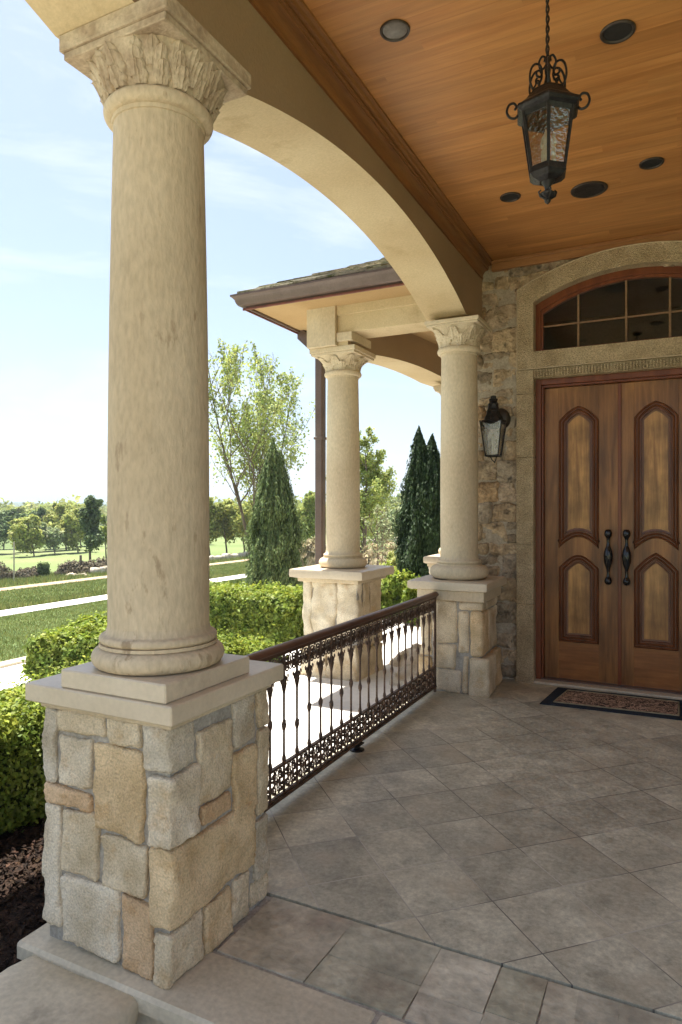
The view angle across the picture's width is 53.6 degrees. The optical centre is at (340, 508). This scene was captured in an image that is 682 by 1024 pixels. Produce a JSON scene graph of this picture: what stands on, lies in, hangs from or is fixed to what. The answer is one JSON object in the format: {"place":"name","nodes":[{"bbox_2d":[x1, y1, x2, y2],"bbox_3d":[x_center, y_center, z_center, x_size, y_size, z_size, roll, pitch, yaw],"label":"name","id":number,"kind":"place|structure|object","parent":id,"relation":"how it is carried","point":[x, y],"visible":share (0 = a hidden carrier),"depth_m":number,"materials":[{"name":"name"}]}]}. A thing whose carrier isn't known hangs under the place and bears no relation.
{"place":"outdoors","nodes":[
{"label":"outdoors","id":0,"kind":"place"},
{"bbox_2d":[0,817,46,972],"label":"mulch bed","id":1,"kind":"object","parent":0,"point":[4,952],"visible":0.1,"depth_m":3.01,"materials":[{"name":"brown wood"}]},
{"bbox_2d":[0,502,216,506],"bbox_3d":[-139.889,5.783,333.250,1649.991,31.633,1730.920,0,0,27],"label":"hills","id":2,"kind":"structure","parent":0,"point":[17,504],"depth_m":718.00,"materials":[{"name":"plant"}]},
{"bbox_2d":[0,569,246,609],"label":"verge grass","id":3,"kind":"structure","parent":0,"point":[52,599],"depth_m":17.38,"materials":[{"name":"green plant"}]},
{"bbox_2d":[0,574,246,615],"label":"garden path","id":4,"kind":"structure","parent":0,"point":[47,606],"depth_m":16.35,"materials":[{"name":"white concrete"}]},
{"bbox_2d":[0,552,360,604],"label":"lawn grass","id":5,"kind":"structure","parent":0,"point":[81,586],"depth_m":20.95,"materials":[{"name":"green plant"}]},
{"bbox_2d":[0,531,390,572],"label":"golf green","id":6,"kind":"object","parent":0,"point":[49,556],"visible":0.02,"depth_m":47.10,"materials":[{"name":"green plant"}]},
{"bbox_2d":[7,514,47,555],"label":"garden tree","id":7,"kind":"object","parent":6,"relation":"on","point":[25,533],"visible":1,"depth_m":45.38,"materials":[{"name":"green plant"}]},
{"bbox_2d":[12,507,48,548],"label":"evergreen tree","id":8,"kind":"object","parent":6,"relation":"on","point":[41,512],"visible":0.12,"depth_m":53.29,"materials":[{"name":"green plant"}]},
{"bbox_2d":[39,502,81,549],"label":"garden tree","id":9,"kind":"object","parent":6,"relation":"on","point":[51,516],"visible":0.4,"depth_m":53.92,"materials":[{"name":"green plant"}]},
{"bbox_2d":[46,508,85,552],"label":"garden tree","id":10,"kind":"object","parent":6,"relation":"on","point":[69,523],"visible":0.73,"depth_m":49.25,"materials":[{"name":"green plant"}]},
{"bbox_2d":[73,502,98,544],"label":"garden tree","id":11,"kind":"object","parent":6,"relation":"on","point":[80,505],"visible":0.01,"depth_m":62.63,"materials":[{"name":"green plant"}]},
{"bbox_2d":[0,542,393,590],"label":"dirt path","id":12,"kind":"structure","parent":0,"point":[42,584],"depth_m":24.27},
{"bbox_2d":[0,494,395,503],"bbox_3d":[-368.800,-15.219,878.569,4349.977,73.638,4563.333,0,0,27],"label":"hills","id":13,"kind":"structure","parent":0,"point":[45,498],"depth_m":2347.09,"materials":[{"name":"plant"}]},
{"bbox_2d":[0,525,396,661],"bbox_3d":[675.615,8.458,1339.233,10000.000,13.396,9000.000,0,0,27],"label":"lawn ground","id":14,"kind":"structure","parent":0,"point":[8,546],"depth_m":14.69,"materials":[{"name":"green plant"}]},
{"bbox_2d":[0,509,10,548],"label":"garden tree","id":15,"kind":"object","parent":14,"relation":"on","point":[5,541],"visible":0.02,"depth_m":59.04,"materials":[{"name":"green plant"}]},
{"bbox_2d":[0,561,12,579],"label":"scrub shrub","id":16,"kind":"object","parent":14,"relation":"on","point":[4,570],"visible":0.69,"depth_m":26.90,"materials":[{"name":"brown plant"}]},
{"bbox_2d":[0,508,17,541],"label":"evergreen tree","id":17,"kind":"object","parent":14,"relation":"on","point":[6,516],"visible":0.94,"depth_m":50.22,"materials":[{"name":"green plant"}]},
{"bbox_2d":[0,656,26,668],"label":"lawn kerb","id":18,"kind":"structure","parent":14,"relation":"on","point":[11,662],"depth_m":8.82,"materials":[{"name":"concrete"}]},
{"bbox_2d":[13,542,14,578],"bbox_3d":[-12.587,2.162,26.000,0.084,1.750,0.080,0,0,27],"label":"metal pole","id":19,"kind":"object","parent":14,"relation":"on","point":[13,560],"visible":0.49,"depth_m":25.98,"materials":[{"name":"metal"}]},
{"bbox_2d":[6,506,25,515],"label":"garden tree","id":20,"kind":"object","parent":14,"relation":"on","point":[21,509],"visible":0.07,"depth_m":90.16,"materials":[{"name":"green plant"}]},
{"bbox_2d":[8,567,38,579],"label":"scrub shrub","id":21,"kind":"object","parent":14,"relation":"on","point":[24,573],"visible":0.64,"depth_m":26.72,"materials":[{"name":"brown plant"}]},
{"bbox_2d":[19,504,46,514],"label":"garden tree","id":22,"kind":"object","parent":14,"relation":"on","point":[36,509],"visible":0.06,"depth_m":80.27,"materials":[{"name":"green plant"}]},
{"bbox_2d":[27,566,39,575],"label":"scrub shrub","id":23,"kind":"object","parent":14,"relation":"on","point":[34,568],"visible":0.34,"depth_m":27.35,"materials":[{"name":"brown plant"}]},
{"bbox_2d":[37,561,50,576],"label":"clipped shrub","id":24,"kind":"object","parent":14,"relation":"on","point":[43,569],"visible":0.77,"depth_m":27.32,"materials":[{"name":"green plant"}]},
{"bbox_2d":[37,522,66,554],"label":"garden tree","id":25,"kind":"object","parent":14,"relation":"on","point":[54,535],"visible":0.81,"depth_m":47.31,"materials":[{"name":"green plant"}]},
{"bbox_2d":[20,610,106,678],"bbox_3d":[-2.784,1.741,8.167,1.940,0.877,1.503,0,0,8],"label":"round shrub","id":26,"kind":"object","parent":14,"relation":"on","point":[72,642],"visible":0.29,"depth_m":7.66,"materials":[{"name":"green plant"}]},
{"bbox_2d":[54,560,75,575],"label":"scrub shrub","id":27,"kind":"object","parent":14,"relation":"on","point":[61,569],"visible":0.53,"depth_m":27.66,"materials":[{"name":"brown plant"}]},
{"bbox_2d":[0,955,138,1023],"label":"step flanking slab","id":28,"kind":"structure","parent":14,"relation":"on","point":[35,989],"depth_m":2.21,"materials":[{"name":"stone"}]},
{"bbox_2d":[65,559,84,573],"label":"scrub shrub","id":29,"kind":"object","parent":14,"relation":"on","point":[75,564],"visible":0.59,"depth_m":27.71,"materials":[{"name":"brown plant"}]},
{"bbox_2d":[78,559,99,573],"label":"scrub shrub","id":30,"kind":"object","parent":14,"relation":"on","point":[88,566],"visible":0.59,"depth_m":27.73,"materials":[{"name":"brown plant"}]},
{"bbox_2d":[77,494,105,560],"bbox_3d":[-11.362,1.185,30.906,1.493,3.654,1.252,0,0,27],"label":"evergreen tree","id":31,"kind":"object","parent":14,"relation":"on","point":[90,518],"visible":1,"depth_m":30.86,"materials":[{"name":"green plant"}]},
{"bbox_2d":[85,514,106,558],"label":"garden tree","id":32,"kind":"object","parent":14,"relation":"on","point":[103,528],"visible":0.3,"depth_m":39.90,"materials":[{"name":"green plant"}]},
{"bbox_2d":[96,556,106,566],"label":"scrub shrub","id":33,"kind":"object","parent":14,"relation":"on","point":[102,562],"visible":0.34,"depth_m":28.29,"materials":[{"name":"brown plant"}]},
{"bbox_2d":[0,624,249,834],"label":"clipped hedge","id":34,"kind":"object","parent":14,"relation":"on","point":[23,781],"visible":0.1,"depth_m":3.63,"materials":[{"name":"green plant"}]},
{"bbox_2d":[0,494,386,525],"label":"woods","id":35,"kind":"object","parent":14,"relation":"on","point":[27,505],"depth_m":126.62,"materials":[{"name":"green plant"}]},
{"bbox_2d":[0,541,390,587],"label":"field verge blades","id":36,"kind":"object","parent":14,"relation":"on","point":[12,582],"visible":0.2,"depth_m":25.73,"materials":[{"name":"green plant"}]},
{"bbox_2d":[209,497,225,555],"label":"garden tree","id":37,"kind":"object","parent":14,"relation":"on","point":[215,528],"visible":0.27,"depth_m":37.49,"materials":[{"name":"green plant"}]},
{"bbox_2d":[211,498,239,552],"bbox_3d":[-6.858,1.177,38.641,2.738,3.593,2.737,0,0,27],"label":"garden tree","id":38,"kind":"object","parent":14,"relation":"on","point":[228,534],"visible":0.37,"depth_m":38.28,"materials":[{"name":"green plant"}]},
{"bbox_2d":[223,500,252,552],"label":"garden tree","id":39,"kind":"object","parent":14,"relation":"on","point":[233,512],"visible":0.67,"depth_m":37.24,"materials":[{"name":"green plant"}]},
{"bbox_2d":[90,538,396,573],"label":"flowering shrubs","id":40,"kind":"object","parent":14,"relation":"on","point":[104,569],"depth_m":35.00,"materials":[{"name":"plant"}]},
{"bbox_2d":[209,579,303,644],"bbox_3d":[-1.646,1.597,10.076,2.777,1.073,1.261,0,0,27],"label":"clipped hedge","id":41,"kind":"object","parent":14,"relation":"on","point":[272,612],"visible":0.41,"depth_m":9.35,"materials":[{"name":"green plant"}]},
{"bbox_2d":[208,338,314,552],"bbox_3d":[-2.794,-1.704,21.799,3.805,8.180,5.059,0,0,27],"label":"poplar tree","id":42,"kind":"object","parent":14,"relation":"on","point":[251,448],"visible":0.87,"depth_m":21.41,"materials":[{"name":"green plant"}]},
{"bbox_2d":[241,438,309,587],"bbox_3d":[-1.297,0.387,12.986,1.329,3.509,1.352,0,0,27],"label":"juniper tree","id":43,"kind":"object","parent":14,"relation":"on","point":[274,538],"visible":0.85,"depth_m":12.67,"materials":[{"name":"green plant"}]},
{"bbox_2d":[295,490,314,544],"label":"garden tree","id":44,"kind":"object","parent":14,"relation":"on","point":[306,509],"visible":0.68,"depth_m":33.45,"materials":[{"name":"green plant"}]},
{"bbox_2d":[299,537,314,566],"bbox_3d":[-1.150,1.666,23.980,1.700,1.408,1.712,0,0,-9],"label":"grass clump","id":45,"kind":"object","parent":14,"relation":"on","point":[309,550],"visible":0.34,"depth_m":23.52,"materials":[{"name":"beige plant"}]},
{"bbox_2d":[208,896,546,1023],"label":"flagstone bedding","id":46,"kind":"object","parent":14,"relation":"on","point":[245,920],"visible":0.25,"depth_m":2.33,"materials":[{"name":"grey concrete"}]},
{"bbox_2d":[25,660,282,990],"bbox_3d":[-0.715,1.274,2.671,0.717,1.251,0.699,0,0,27],"label":"stone pedestal","id":47,"kind":"object","parent":46,"relation":"on","point":[155,852],"visible":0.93,"depth_m":2.40,"materials":[{"name":"stone"}]},
{"bbox_2d":[59,0,250,703],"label":"stone column","id":48,"kind":"structure","parent":47,"relation":"on","point":[168,78],"depth_m":2.39,"materials":[{"name":"beige stone"}]},
{"bbox_2d":[25,0,481,320],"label":"arcade wall","id":49,"kind":"structure","parent":48,"relation":"on","point":[286,112],"depth_m":3.68,"materials":[{"name":"paint"}]},
{"bbox_2d":[217,897,681,1023],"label":"flagstone border","id":50,"kind":"object","parent":46,"relation":"on","point":[389,973],"visible":0.96,"depth_m":2.31,"materials":[{"name":"grey stone"}]},
{"bbox_2d":[361,504,393,564],"bbox_3d":[0.718,0.957,12.013,0.568,2.064,0.803,0,0,-20],"label":"sapling","id":51,"kind":"object","parent":14,"relation":"on","point":[382,539],"visible":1,"depth_m":12.09,"materials":[{"name":"green plant"}]},
{"bbox_2d":[360,495,397,545],"bbox_3d":[1.349,0.817,30.348,3.412,3.070,2.392,0,0,-42],"label":"olive tree","id":52,"kind":"object","parent":14,"relation":"on","point":[390,524],"visible":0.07,"depth_m":30.05,"materials":[{"name":"green plant"}]},
{"bbox_2d":[361,540,397,565],"bbox_3d":[0.774,1.475,16.980,1.605,1.335,1.780,0,0,27],"label":"grass clump","id":53,"kind":"object","parent":14,"relation":"on","point":[370,555],"visible":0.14,"depth_m":16.79,"materials":[{"name":"beige plant"}]},
{"bbox_2d":[359,426,400,553],"bbox_3d":[0.687,-0.129,20.316,2.377,4.625,1.995,0,0,39],"label":"birch tree","id":54,"kind":"object","parent":14,"relation":"on","point":[376,480],"visible":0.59,"depth_m":19.93,"materials":[{"name":"green plant"}]},
{"bbox_2d":[369,540,396,556],"bbox_3d":[1.311,1.469,17.975,1.921,1.350,1.755,0,0,27],"label":"grass clump","id":55,"kind":"object","parent":14,"relation":"on","point":[388,548],"visible":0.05,"depth_m":17.90,"materials":[{"name":"beige plant"}]},
{"bbox_2d":[380,548,397,568],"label":"grass clump","id":56,"kind":"object","parent":14,"relation":"on","point":[392,556],"visible":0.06,"depth_m":16.67,"materials":[{"name":"green plant"}]},
{"bbox_2d":[382,493,400,543],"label":"olive tree","id":57,"kind":"object","parent":14,"relation":"on","point":[393,500],"visible":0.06,"depth_m":31.23,"materials":[{"name":"green plant"}]},
{"bbox_2d":[387,494,404,536],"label":"olive tree","id":58,"kind":"object","parent":14,"relation":"on","point":[391,511],"visible":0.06,"depth_m":28.97,"materials":[{"name":"green plant"}]},
{"bbox_2d":[390,425,440,577],"bbox_3d":[1.610,0.149,13.075,1.282,3.535,1.345,0,0,27],"label":"cypress tree","id":59,"kind":"object","parent":14,"relation":"on","point":[417,520],"visible":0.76,"depth_m":12.82,"materials":[{"name":"green plant"}]},
{"bbox_2d":[477,240,681,699],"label":"house front","id":60,"kind":"structure","parent":14,"relation":"on","point":[579,368],"depth_m":6.15,"materials":[{"name":"stone"}]},
{"bbox_2d":[248,0,681,279],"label":"porch ceiling","id":61,"kind":"structure","parent":60,"relation":"attached to","point":[431,96],"depth_m":3.90,"materials":[{"name":"wood"}]},
{"bbox_2d":[380,19,409,41],"bbox_3d":[0.263,-2.325,3.291,0.148,0.010,0.148,0,0,27],"label":"recessed light","id":62,"kind":"object","parent":61,"relation":"attached to","point":[394,30],"visible":1,"depth_m":3.28,"materials":[{"name":"grey metal"}]},
{"bbox_2d":[500,192,520,201],"bbox_3d":[1.266,-2.325,5.051,0.152,0.010,0.152,0,0,27],"label":"recessed light","id":63,"kind":"object","parent":61,"relation":"attached to","point":[510,197],"visible":1,"depth_m":5.04,"materials":[{"name":"brown metal"}]},
{"bbox_2d":[506,0,590,203],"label":"hanging lantern","id":64,"kind":"object","parent":61,"relation":"hanging from","point":[547,107],"visible":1,"depth_m":2.97,"materials":[{"name":"black metal"}]},
{"bbox_2d":[571,181,607,197],"bbox_3d":[1.812,-2.325,4.935,0.256,0.010,0.256,0,0,27],"label":"ceiling speaker","id":65,"kind":"object","parent":61,"relation":"attached to","point":[589,189],"visible":1,"depth_m":4.92,"materials":[{"name":"brown metal"}]},
{"bbox_2d":[600,19,635,43],"bbox_3d":[1.352,-2.325,3.300,0.164,0.010,0.164,0,0,27],"label":"recessed light","id":66,"kind":"object","parent":61,"relation":"attached to","point":[618,31],"visible":1,"depth_m":3.30,"materials":[{"name":"brown metal"}]},
{"bbox_2d":[639,157,663,169],"bbox_3d":[2.094,-2.325,4.554,0.156,0.010,0.156,0,0,27],"label":"recessed light","id":67,"kind":"object","parent":61,"relation":"attached to","point":[650,163],"visible":1,"depth_m":4.56,"materials":[{"name":"brown metal"}]},
{"bbox_2d":[479,396,510,462],"bbox_3d":[1.414,-0.722,6.233,0.244,0.621,0.317,0,0,27],"label":"wall lantern","id":68,"kind":"object","parent":60,"relation":"attached to","point":[496,417],"depth_m":6.17,"materials":[{"name":"black metal"}]},
{"bbox_2d":[545,383,617,683],"bbox_3d":[2.173,0.229,6.130,0.641,2.682,0.147,0,0,27],"label":"door leaf","id":69,"kind":"structure","parent":60,"relation":"in","point":[581,422],"depth_m":6.15,"materials":[{"name":"brown wood"}]},
{"bbox_2d":[621,378,681,690],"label":"door leaf","id":70,"kind":"structure","parent":60,"relation":"in","point":[651,411],"depth_m":5.89,"materials":[{"name":"brown wood"}]},
{"bbox_2d":[0,619,421,790],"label":"garden patio","id":71,"kind":"structure","parent":0,"point":[7,674],"depth_m":6.21,"materials":[{"name":"white concrete"}]},
{"bbox_2d":[229,633,287,661],"bbox_3d":[-0.996,1.608,7.038,0.784,0.607,0.678,0,0,27],"label":"round shrub","id":72,"kind":"object","parent":71,"relation":"on","point":[254,645],"visible":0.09,"depth_m":7.00,"materials":[{"name":"green plant"}]},
{"bbox_2d":[289,565,393,681],"bbox_3d":[0.022,1.416,7.303,0.863,1.568,0.863,0,0,27],"label":"stone pedestal","id":73,"kind":"object","parent":71,"relation":"on","point":[331,597],"visible":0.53,"depth_m":7.02,"materials":[{"name":"stone"}]},
{"bbox_2d":[309,344,375,568],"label":"stone column","id":74,"kind":"structure","parent":73,"relation":"on","point":[343,365],"depth_m":7.14,"materials":[{"name":"stone"}]},
{"bbox_2d":[307,295,430,348],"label":"porch beam","id":75,"kind":"structure","parent":74,"relation":"on","point":[360,324],"depth_m":6.94,"materials":[{"name":"paint"}]},
{"bbox_2d":[230,257,437,344],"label":"side porch roof","id":76,"kind":"structure","parent":75,"relation":"on","point":[287,304],"depth_m":6.75,"materials":[{"name":"beige paint"}]},
{"bbox_2d":[297,330,326,564],"bbox_3d":[-0.341,-0.181,7.934,0.345,3.858,0.120,0,0,27],"label":"downpipe","id":77,"kind":"object","parent":76,"relation":"attached to","point":[320,438],"visible":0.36,"depth_m":7.84,"materials":[{"name":"brown metal"}]},
{"bbox_2d":[325,333,440,386],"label":"arcade wall","id":78,"kind":"structure","parent":74,"relation":"on","point":[414,357],"depth_m":8.18,"materials":[{"name":"paint"}]},
{"bbox_2d":[379,560,419,618],"bbox_3d":[0.896,1.390,11.132,1.135,1.051,1.179,0,0,27],"label":"round shrub","id":79,"kind":"object","parent":71,"relation":"on","point":[391,585],"visible":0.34,"depth_m":10.77,"materials":[{"name":"green plant"}]},
{"bbox_2d":[387,645,421,686],"bbox_3d":[0.801,1.756,7.327,0.729,0.364,1.518,0,0,18],"label":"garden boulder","id":80,"kind":"object","parent":71,"relation":"on","point":[402,664],"visible":0.21,"depth_m":7.37,"materials":[{"name":"beige stone"}]},
{"bbox_2d":[400,579,420,626],"bbox_3d":[1.324,1.532,10.487,1.060,0.973,0.975,0,0,27],"label":"round shrub","id":81,"kind":"object","parent":71,"relation":"on","point":[409,594],"visible":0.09,"depth_m":10.17,"materials":[{"name":"green plant"}]},
{"bbox_2d":[423,554,440,574],"bbox_3d":[1.562,1.416,9.091,0.722,1.568,0.724,0,0,27],"label":"stone pedestal","id":82,"kind":"object","parent":71,"relation":"on","point":[430,560],"visible":0.06,"depth_m":8.90,"materials":[{"name":"stone"}]},
{"bbox_2d":[0,0,440,496],"label":"sky","id":83,"kind":"structure","parent":0,"point":[265,224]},
{"bbox_2d":[433,385,440,554],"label":"stone column","id":84,"kind":"structure","parent":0,"point":[437,388],"depth_m":8.97,"materials":[{"name":"stone"}]},
{"bbox_2d":[266,678,681,1020],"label":"porch floor","id":85,"kind":"structure","parent":0,"point":[512,824],"depth_m":3.26,"materials":[{"name":"grey tile"}]},
{"bbox_2d":[245,592,438,808],"bbox_3d":[0.087,1.163,4.436,0.100,0.873,3.280,0,0,27],"label":"porch railing","id":86,"kind":"object","parent":85,"relation":"on","point":[416,686],"visible":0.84,"depth_m":4.31,"materials":[{"name":"brown metal"}]},
{"bbox_2d":[407,574,506,697],"bbox_3d":[1.066,1.335,6.132,0.724,1.411,0.754,0,0,27],"label":"stone pedestal","id":87,"kind":"object","parent":85,"relation":"on","point":[468,657],"visible":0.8,"depth_m":5.85,"materials":[{"name":"stone"}]},
{"bbox_2d":[425,315,492,580],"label":"stone column","id":88,"kind":"structure","parent":87,"relation":"on","point":[458,339],"depth_m":5.97,"materials":[{"name":"stone"}]},
{"bbox_2d":[540,687,681,720],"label":"doormat","id":89,"kind":"object","parent":85,"relation":"on","point":[621,703],"visible":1,"depth_m":5.50,"materials":[{"name":"brown fabric"}]},
{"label":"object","id":90,"kind":"structure","parent":0,"visible":0},
{"bbox_2d":[17,923,405,1023],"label":"porch step nosing","id":91,"kind":"object","parent":90,"relation":"on","point":[213,988],"visible":0.66,"depth_m":2.23,"materials":[{"name":"stone"}]}
]}

